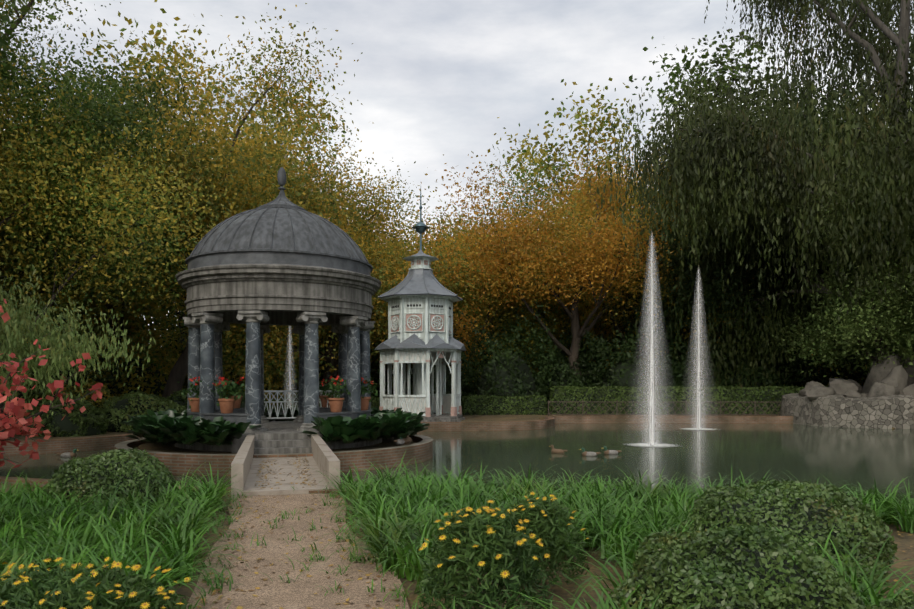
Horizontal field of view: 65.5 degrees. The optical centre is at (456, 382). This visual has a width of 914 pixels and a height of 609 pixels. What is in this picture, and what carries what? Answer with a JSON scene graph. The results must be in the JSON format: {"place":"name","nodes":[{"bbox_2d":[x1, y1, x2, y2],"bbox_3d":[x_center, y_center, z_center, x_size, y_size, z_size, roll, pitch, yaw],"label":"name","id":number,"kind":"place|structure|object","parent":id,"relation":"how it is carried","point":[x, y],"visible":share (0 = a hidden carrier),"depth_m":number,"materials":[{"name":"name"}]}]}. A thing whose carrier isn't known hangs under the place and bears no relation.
{"place":"outdoors","nodes":[
{"label":"outdoors","id":0,"kind":"place"},
{"bbox_2d":[138,437,412,453],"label":"island soil","id":1,"kind":"structure","parent":0,"point":[172,448],"depth_m":18.01,"materials":[{"name":"brown soil"}]},
{"bbox_2d":[120,407,429,445],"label":"island plants","id":2,"kind":"object","parent":1,"relation":"on","point":[168,426],"visible":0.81,"depth_m":17.14,"materials":[{"name":"green plant"}]},
{"bbox_2d":[175,167,381,452],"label":"temple","id":3,"kind":"structure","parent":1,"relation":"on","point":[281,259],"depth_m":18.00,"materials":[{"name":"grey stone"}]},
{"bbox_2d":[175,375,377,413],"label":"potted flowers","id":4,"kind":"object","parent":3,"relation":"on","point":[228,404],"visible":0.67,"depth_m":18.49,"materials":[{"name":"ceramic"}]},
{"bbox_2d":[264,390,337,418],"bbox_3d":[-4.784,0.726,21.993,2.476,0.980,0.472,0,0,1],"label":"railing","id":5,"kind":"object","parent":3,"relation":"attached to","point":[277,401],"visible":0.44,"depth_m":22.02,"materials":[{"name":"white metal"}]},
{"bbox_2d":[187,407,371,423],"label":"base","id":6,"kind":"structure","parent":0,"point":[237,415],"depth_m":18.13,"materials":[{"name":"grey stone"}]},
{"bbox_2d":[186,494,408,608],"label":"gravel path","id":7,"kind":"structure","parent":0,"point":[274,593],"depth_m":6.75,"materials":[{"name":"beige gravel"}]},
{"bbox_2d":[165,483,431,608],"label":"path tufts","id":8,"kind":"object","parent":7,"relation":"on","point":[218,585],"visible":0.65,"depth_m":6.90,"materials":[{"name":"green plant"}]},
{"bbox_2d":[0,423,913,506],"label":"pond water","id":9,"kind":"structure","parent":0,"point":[884,458],"depth_m":19.91,"materials":[{"name":"liquid"}]},
{"bbox_2d":[57,448,78,456],"bbox_3d":[-10.855,1.973,19.824,0.609,0.277,0.197,0,0,1],"label":"duck","id":10,"kind":"object","parent":9,"relation":"on","point":[69,454],"visible":0.85,"depth_m":19.77},
{"bbox_2d":[284,326,296,407],"bbox_3d":[-6.373,-0.219,27.116,1.320,4.670,1.320,0,0,1],"label":"fountain","id":11,"kind":"object","parent":9,"relation":"on","point":[289,378],"visible":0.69,"depth_m":27.09,"materials":[{"name":"grey liquid"}]},
{"bbox_2d":[549,445,567,452],"bbox_3d":[2.979,1.973,20.883,0.612,0.277,0.185,0,0,32],"label":"duck","id":12,"kind":"object","parent":9,"relation":"on","point":[553,450],"visible":0.88,"depth_m":20.83},
{"bbox_2d":[579,448,600,455],"bbox_3d":[3.759,1.973,20.065,0.606,0.277,0.201,0,0,1],"label":"duck","id":13,"kind":"object","parent":9,"relation":"on","point":[585,453],"visible":0.9,"depth_m":20.01},
{"bbox_2d":[603,446,621,454],"bbox_3d":[4.471,1.973,20.548,0.612,0.277,0.185,0,0,-8],"label":"duck","id":14,"kind":"object","parent":9,"relation":"on","point":[609,452],"visible":0.92,"depth_m":20.48},
{"bbox_2d":[622,233,683,447],"bbox_3d":[6.442,-1.469,23.500,2.728,7.170,2.728,0,0,1],"label":"fountain","id":15,"kind":"object","parent":9,"relation":"on","point":[651,415],"visible":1,"depth_m":23.39,"materials":[{"name":"grey liquid"}]},
{"bbox_2d":[678,268,720,429],"bbox_3d":[10.743,-1.569,31.597,2.640,7.370,2.640,0,0,1],"label":"fountain","id":16,"kind":"object","parent":9,"relation":"on","point":[698,411],"visible":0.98,"depth_m":31.52,"materials":[{"name":"grey liquid"}]},
{"bbox_2d":[0,390,913,608],"bbox_3d":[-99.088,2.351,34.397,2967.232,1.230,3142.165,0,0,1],"label":"ground","id":17,"kind":"structure","parent":0,"point":[904,541],"depth_m":6.86,"materials":[{"name":"soil"}]},
{"bbox_2d":[1,228,19,296],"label":"tree","id":18,"kind":"object","parent":17,"relation":"on","point":[12,279],"visible":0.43,"depth_m":22.95,"materials":[{"name":"green plant"}]},
{"bbox_2d":[0,295,74,424],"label":"understorey","id":19,"kind":"object","parent":17,"relation":"on","point":[27,400],"visible":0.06,"depth_m":26.66,"materials":[{"name":"green plant"}]},
{"bbox_2d":[0,20,87,299],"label":"tree","id":20,"kind":"object","parent":17,"relation":"on","point":[11,210],"visible":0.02,"depth_m":33.88,"materials":[{"name":"green plant"}]},
{"bbox_2d":[0,299,102,481],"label":"red shrub","id":21,"kind":"object","parent":17,"relation":"on","point":[11,407],"visible":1,"depth_m":7.32,"materials":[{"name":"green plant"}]},
{"bbox_2d":[15,395,109,436],"bbox_3d":[-13.481,1.400,24.269,2.824,1.968,2.794,0,0,-42],"label":"bank shrub","id":22,"kind":"object","parent":17,"relation":"on","point":[90,420],"visible":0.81,"depth_m":23.50,"materials":[{"name":"green plant"}]},
{"bbox_2d":[0,0,134,384],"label":"tree","id":23,"kind":"object","parent":17,"relation":"on","point":[3,43],"visible":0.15,"depth_m":23.60,"materials":[{"name":"green plant"}]},
{"bbox_2d":[18,284,122,401],"bbox_3d":[-19.992,-1.044,33.550,8.051,8.543,8.116,0,0,1],"label":"understorey","id":24,"kind":"object","parent":17,"relation":"on","point":[92,377],"visible":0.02,"depth_m":33.32,"materials":[{"name":"green plant"}]},
{"bbox_2d":[0,264,155,451],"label":"tree","id":25,"kind":"object","parent":17,"relation":"on","point":[16,343],"visible":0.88,"depth_m":10.85,"materials":[{"name":"green plant"}]},
{"bbox_2d":[55,381,113,409],"bbox_3d":[-14.606,1.354,27.805,2.518,2.897,2.505,0,0,-43],"label":"bank shrub","id":26,"kind":"object","parent":17,"relation":"on","point":[99,402],"visible":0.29,"depth_m":27.30,"materials":[{"name":"green plant"}]},
{"bbox_2d":[0,38,185,346],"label":"tree","id":27,"kind":"object","parent":17,"relation":"on","point":[62,274],"depth_m":42.83,"materials":[{"name":"green plant"}]},
{"bbox_2d":[0,557,193,608],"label":"daisy bush","id":28,"kind":"object","parent":17,"relation":"on","point":[19,590],"visible":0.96,"depth_m":4.57,"materials":[{"name":"green plant"}]},
{"bbox_2d":[41,448,179,511],"bbox_3d":[-4.786,1.509,9.775,1.843,1.245,1.879,0,0,1],"label":"box mound","id":29,"kind":"object","parent":17,"relation":"on","point":[110,469],"visible":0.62,"depth_m":9.33,"materials":[{"name":"green plant"}]},
{"bbox_2d":[0,0,247,414],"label":"tall green tree","id":30,"kind":"object","parent":17,"relation":"on","point":[112,95],"visible":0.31,"depth_m":25.30,"materials":[{"name":"green plant"}]},
{"bbox_2d":[0,462,251,608],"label":"strap leaves","id":31,"kind":"object","parent":17,"relation":"on","point":[68,534],"visible":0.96,"depth_m":7.04,"materials":[{"name":"green plant"}]},
{"bbox_2d":[0,0,262,340],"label":"green tree","id":32,"kind":"object","parent":17,"relation":"on","point":[15,169],"visible":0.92,"depth_m":21.09,"materials":[{"name":"green plant"}]},
{"bbox_2d":[79,315,184,383],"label":"understorey","id":33,"kind":"object","parent":17,"relation":"on","point":[129,351],"depth_m":46.91,"materials":[{"name":"green plant"}]},
{"bbox_2d":[82,306,187,400],"bbox_3d":[-16.469,-0.486,36.745,6.185,6.857,7.196,0,0,-22],"label":"understorey","id":34,"kind":"object","parent":17,"relation":"on","point":[146,384],"visible":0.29,"depth_m":35.82,"materials":[{"name":"green plant"}]},
{"bbox_2d":[82,128,187,345],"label":"tree","id":35,"kind":"object","parent":17,"relation":"on","point":[179,318],"depth_m":61.41,"materials":[{"name":"green plant"}]},
{"bbox_2d":[100,317,182,379],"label":"understorey","id":36,"kind":"object","parent":17,"relation":"on","point":[157,329],"visible":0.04,"depth_m":43.97,"materials":[{"name":"green plant"}]},
{"bbox_2d":[103,322,179,359],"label":"understorey","id":37,"kind":"object","parent":17,"relation":"on","point":[162,332],"visible":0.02,"depth_m":56.79,"materials":[{"name":"green plant"}]},
{"bbox_2d":[100,390,185,431],"bbox_3d":[-11.966,1.357,27.065,3.378,2.221,3.414,0,0,1],"label":"bank shrub","id":38,"kind":"object","parent":17,"relation":"on","point":[138,402],"visible":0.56,"depth_m":26.11,"materials":[{"name":"green plant"}]},
{"bbox_2d":[2,0,319,400],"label":"tree","id":39,"kind":"object","parent":17,"relation":"on","point":[114,306],"visible":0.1,"depth_m":36.78,"materials":[{"name":"green plant"}]},
{"bbox_2d":[169,389,187,409],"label":"bank shrub","id":40,"kind":"object","parent":17,"relation":"on","point":[181,400],"visible":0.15,"depth_m":28.90,"materials":[{"name":"green plant"}]},
{"bbox_2d":[27,99,380,389],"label":"tree","id":41,"kind":"object","parent":17,"relation":"on","point":[261,148],"visible":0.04,"depth_m":42.58,"materials":[{"name":"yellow plant"}]},
{"bbox_2d":[161,321,279,387],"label":"understorey","id":42,"kind":"object","parent":17,"relation":"on","point":[185,341],"depth_m":43.75,"materials":[{"name":"green plant"}]},
{"bbox_2d":[66,2,399,397],"bbox_3d":[-10.306,-7.753,31.754,14.701,19.311,18.631,0,0,1],"label":"tree","id":43,"kind":"object","parent":17,"relation":"on","point":[250,187],"visible":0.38,"depth_m":29.94,"materials":[{"name":"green plant"}]},
{"bbox_2d":[171,324,297,405],"bbox_3d":[-13.049,-1.020,40.167,8.381,8.494,8.121,0,0,1],"label":"understorey","id":44,"kind":"object","parent":17,"relation":"on","point":[274,375],"visible":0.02,"depth_m":39.08,"materials":[{"name":"green plant"}]},
{"bbox_2d":[223,391,271,411],"bbox_3d":[-9.848,1.364,32.423,3.086,2.039,3.039,0,0,44],"label":"bank shrub","id":45,"kind":"object","parent":17,"relation":"on","point":[242,405],"visible":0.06,"depth_m":31.81,"materials":[{"name":"green plant"}]},
{"bbox_2d":[167,58,353,333],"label":"tree","id":46,"kind":"object","parent":17,"relation":"on","point":[229,106],"visible":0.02,"depth_m":58.16,"materials":[{"name":"green plant"}]},
{"bbox_2d":[115,434,432,475],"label":"island wall","id":47,"kind":"structure","parent":17,"relation":"on","point":[420,449],"depth_m":16.49,"materials":[{"name":"brick"}]},
{"bbox_2d":[394,437,405,444],"bbox_3d":[-1.486,1.501,18.267,0.185,0.220,0.535,0,0,24],"label":"duck","id":48,"kind":"object","parent":47,"relation":"on","point":[400,441],"depth_m":18.21,"materials":[{"name":"grey"}]},
{"bbox_2d":[404,436,411,443],"bbox_3d":[-1.330,1.501,18.634,0.185,0.220,0.535,0,0,18],"label":"rock","id":49,"kind":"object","parent":47,"relation":"on","point":[408,439],"depth_m":18.59,"materials":[{"name":"grey stone"}]},
{"bbox_2d":[269,366,297,406],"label":"understorey","id":50,"kind":"object","parent":17,"relation":"on","point":[282,382],"depth_m":50.47,"materials":[{"name":"green plant"}]},
{"bbox_2d":[231,433,339,498],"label":"bridge","id":51,"kind":"structure","parent":17,"relation":"on","point":[245,463],"depth_m":13.07,"materials":[{"name":"stone"}]},
{"bbox_2d":[273,393,319,411],"bbox_3d":[-7.049,1.382,33.779,3.472,2.004,3.446,0,0,1],"label":"bank shrub","id":52,"kind":"object","parent":17,"relation":"on","point":[281,409],"visible":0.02,"depth_m":32.93,"materials":[{"name":"green plant"}]},
{"bbox_2d":[161,166,489,374],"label":"tree","id":53,"kind":"object","parent":17,"relation":"on","point":[378,255],"depth_m":49.33,"materials":[{"name":"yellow plant"}]},
{"bbox_2d":[268,325,393,408],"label":"understorey","id":54,"kind":"object","parent":17,"relation":"on","point":[321,371],"visible":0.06,"depth_m":40.94,"materials":[{"name":"green plant"}]},
{"bbox_2d":[157,90,507,395],"bbox_3d":[-7.103,-7.241,39.159,17.801,18.114,17.304,0,0,-27],"label":"gold tree","id":55,"kind":"object","parent":17,"relation":"on","point":[386,278],"visible":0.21,"depth_m":38.44,"materials":[{"name":"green plant"}]},
{"bbox_2d":[287,360,393,397],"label":"understorey","id":56,"kind":"object","parent":17,"relation":"on","point":[370,379],"visible":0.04,"depth_m":47.91,"materials":[{"name":"green plant"}]},
{"bbox_2d":[335,396,379,408],"bbox_3d":[-6.282,1.237,36.761,4.671,1.190,1.546,0,0,-2],"label":"hedge left of kiosk","id":57,"kind":"object","parent":17,"relation":"on","point":[375,402],"visible":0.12,"depth_m":36.23,"materials":[{"name":"green plant"}]},
{"bbox_2d":[293,198,430,364],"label":"tree","id":58,"kind":"object","parent":17,"relation":"on","point":[393,231],"depth_m":58.06,"materials":[{"name":"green plant"}]},
{"bbox_2d":[271,201,510,396],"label":"gold tree","id":59,"kind":"object","parent":17,"relation":"on","point":[460,329],"visible":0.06,"depth_m":44.96,"materials":[{"name":"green plant"}]},
{"bbox_2d":[374,189,465,421],"bbox_3d":[-1.712,-3.664,33.603,4.296,11.420,4.737,0,0,1],"label":"chinese kiosk","id":60,"kind":"object","parent":17,"relation":"on","point":[420,299],"visible":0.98,"depth_m":32.56,"materials":[{"name":"grey wood"}]},
{"bbox_2d":[370,306,479,413],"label":"understorey","id":61,"kind":"object","parent":17,"relation":"on","point":[449,382],"visible":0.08,"depth_m":41.32,"materials":[{"name":"green plant"}]},
{"bbox_2d":[0,415,905,517],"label":"pond wall","id":62,"kind":"structure","parent":17,"relation":"on","point":[79,444],"depth_m":30.40,"materials":[{"name":"brick"}]},
{"bbox_2d":[370,189,560,368],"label":"tree","id":63,"kind":"object","parent":17,"relation":"on","point":[464,226],"visible":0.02,"depth_m":53.77,"materials":[{"name":"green plant"}]},
{"bbox_2d":[451,320,489,393],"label":"understorey","id":64,"kind":"object","parent":17,"relation":"on","point":[470,359],"visible":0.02,"depth_m":48.89,"materials":[{"name":"green plant"}]},
{"bbox_2d":[413,500,553,608],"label":"daisy bush","id":65,"kind":"object","parent":17,"relation":"on","point":[492,522],"visible":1,"depth_m":4.97,"materials":[{"name":"green plant"}]},
{"bbox_2d":[461,395,546,414],"bbox_3d":[2.584,1.231,39.288,4.692,1.193,1.550,0,0,-3],"label":"hedge","id":66,"kind":"object","parent":17,"relation":"on","point":[502,405],"visible":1,"depth_m":38.67,"materials":[{"name":"green plant"}]},
{"bbox_2d":[468,325,543,393],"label":"understorey","id":67,"kind":"object","parent":17,"relation":"on","point":[505,340],"depth_m":48.17,"materials":[{"name":"green plant"}]},
{"bbox_2d":[450,299,566,412],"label":"understorey","id":68,"kind":"object","parent":17,"relation":"on","point":[507,372],"visible":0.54,"depth_m":41.78,"materials":[{"name":"green plant"}]},
{"bbox_2d":[410,187,615,401],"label":"tree","id":69,"kind":"object","parent":17,"relation":"on","point":[468,302],"visible":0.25,"depth_m":47.38,"materials":[{"name":"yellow plant"}]},
{"bbox_2d":[405,147,633,376],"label":"tree","id":70,"kind":"object","parent":17,"relation":"on","point":[551,301],"visible":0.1,"depth_m":48.57,"materials":[{"name":"green plant"}]},
{"bbox_2d":[487,492,592,587],"bbox_3d":[0.725,1.348,6.239,0.935,0.762,0.940,0,0,1],"label":"daisy bush","id":71,"kind":"object","parent":17,"relation":"on","point":[547,508],"visible":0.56,"depth_m":6.08,"materials":[{"name":"green plant"}]},
{"bbox_2d":[412,147,688,386],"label":"tree","id":72,"kind":"object","parent":17,"relation":"on","point":[528,255],"visible":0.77,"depth_m":41.25,"materials":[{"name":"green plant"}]},
{"bbox_2d":[195,457,913,608],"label":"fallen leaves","id":73,"kind":"object","parent":17,"relation":"on","point":[308,575],"visible":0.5,"depth_m":7.50,"materials":[{"name":"brown plant"}]},
{"bbox_2d":[530,327,614,386],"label":"understorey","id":74,"kind":"object","parent":17,"relation":"on","point":[589,354],"visible":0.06,"depth_m":48.48,"materials":[{"name":"green plant"}]},
{"bbox_2d":[474,123,672,364],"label":"tree","id":75,"kind":"object","parent":17,"relation":"on","point":[606,157],"visible":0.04,"depth_m":54.71,"materials":[{"name":"green plant"}]},
{"bbox_2d":[532,313,615,410],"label":"understorey","id":76,"kind":"object","parent":17,"relation":"on","point":[564,365],"visible":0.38,"depth_m":43.36,"materials":[{"name":"green plant"}]},
{"bbox_2d":[471,77,718,349],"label":"tree","id":77,"kind":"object","parent":17,"relation":"on","point":[582,139],"visible":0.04,"depth_m":60.08,"materials":[{"name":"green plant"}]},
{"bbox_2d":[310,451,913,608],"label":"strap leaves","id":78,"kind":"object","parent":17,"relation":"on","point":[601,511],"visible":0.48,"depth_m":8.02,"materials":[{"name":"green plant"}]},
{"bbox_2d":[553,303,697,387],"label":"understorey","id":79,"kind":"object","parent":17,"relation":"on","point":[623,368],"visible":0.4,"depth_m":42.10,"materials":[{"name":"green plant"}]},
{"bbox_2d":[494,139,802,369],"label":"gold tree","id":80,"kind":"object","parent":17,"relation":"on","point":[616,325],"visible":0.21,"depth_m":45.34,"materials":[{"name":"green plant"}]},
{"bbox_2d":[523,14,804,351],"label":"tree","id":81,"kind":"object","parent":17,"relation":"on","point":[674,75],"visible":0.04,"depth_m":53.64,"materials":[{"name":"green plant"}]},
{"bbox_2d":[548,400,781,415],"bbox_3d":[12.198,1.396,37.878,14.661,0.900,0.106,0,0,1],"label":"lattice fence","id":82,"kind":"object","parent":17,"relation":"on","point":[686,406],"visible":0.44,"depth_m":37.87,"materials":[{"name":"green wood"}]},
{"bbox_2d":[549,385,827,413],"bbox_3d":[13.449,0.988,39.832,16.404,1.701,1.674,0,0,3],"label":"hedge","id":83,"kind":"object","parent":17,"relation":"on","point":[623,394],"visible":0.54,"depth_m":39.25,"materials":[{"name":"green plant"}]},
{"bbox_2d":[654,308,740,386],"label":"understorey","id":84,"kind":"object","parent":17,"relation":"on","point":[682,347],"visible":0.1,"depth_m":44.59,"materials":[{"name":"green plant"}]},
{"bbox_2d":[582,120,827,376],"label":"dark tree","id":85,"kind":"object","parent":17,"relation":"on","point":[707,292],"visible":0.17,"depth_m":43.05,"materials":[{"name":"green plant"}]},
{"bbox_2d":[621,29,813,344],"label":"tree","id":86,"kind":"object","parent":17,"relation":"on","point":[750,60],"depth_m":55.40,"materials":[{"name":"green plant"}]},
{"bbox_2d":[580,119,874,386],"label":"tree","id":87,"kind":"object","parent":17,"relation":"on","point":[809,368],"visible":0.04,"depth_m":45.64,"materials":[{"name":"green plant"}]},
{"bbox_2d":[603,522,870,608],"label":"box mound","id":88,"kind":"object","parent":17,"relation":"on","point":[740,567],"visible":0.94,"depth_m":4.48,"materials":[{"name":"green plant"}]},
{"bbox_2d":[587,0,913,396],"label":"willow tree","id":89,"kind":"object","parent":17,"relation":"on","point":[746,181],"visible":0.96,"depth_m":36.68,"materials":[{"name":"green plant"}]},
{"bbox_2d":[702,329,821,386],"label":"understorey","id":90,"kind":"object","parent":17,"relation":"on","point":[760,378],"visible":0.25,"depth_m":44.29,"materials":[{"name":"green plant"}]},
{"bbox_2d":[636,0,913,387],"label":"tree","id":91,"kind":"object","parent":17,"relation":"on","point":[865,31],"visible":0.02,"depth_m":49.77,"materials":[{"name":"green plant"}]},
{"bbox_2d":[669,478,898,593],"bbox_3d":[3.033,1.526,6.759,1.940,1.188,1.887,0,0,-44],"label":"box mound","id":92,"kind":"object","parent":17,"relation":"on","point":[789,507],"visible":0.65,"depth_m":6.35,"materials":[{"name":"green"}]},
{"bbox_2d":[773,345,871,386],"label":"understorey","id":93,"kind":"object","parent":17,"relation":"on","point":[850,376],"visible":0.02,"depth_m":45.48,"materials":[{"name":"green plant"}]},
{"bbox_2d":[780,348,913,428],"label":"island rock","id":94,"kind":"object","parent":17,"relation":"on","point":[882,398],"visible":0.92,"depth_m":33.50,"materials":[{"name":"stone"}]},
{"bbox_2d":[760,179,913,377],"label":"tree","id":95,"kind":"object","parent":94,"relation":"on","point":[853,325],"visible":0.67,"depth_m":35.71,"materials":[{"name":"green plant"}]},
{"bbox_2d":[819,217,913,379],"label":"tree","id":96,"kind":"object","parent":94,"relation":"on","point":[885,337],"visible":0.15,"depth_m":35.59,"materials":[{"name":"green plant"}]},
{"bbox_2d":[841,170,912,382],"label":"tree","id":97,"kind":"object","parent":17,"relation":"on","point":[864,364],"depth_m":39.55,"materials":[{"name":"green plant"}]},
{"bbox_2d":[872,590,913,608],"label":"shrub","id":98,"kind":"object","parent":17,"relation":"on","point":[903,599],"visible":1,"depth_m":4.00,"materials":[{"name":"green plant"}]},
{"bbox_2d":[0,0,913,329],"label":"sky","id":99,"kind":"structure","parent":0,"point":[432,79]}
]}

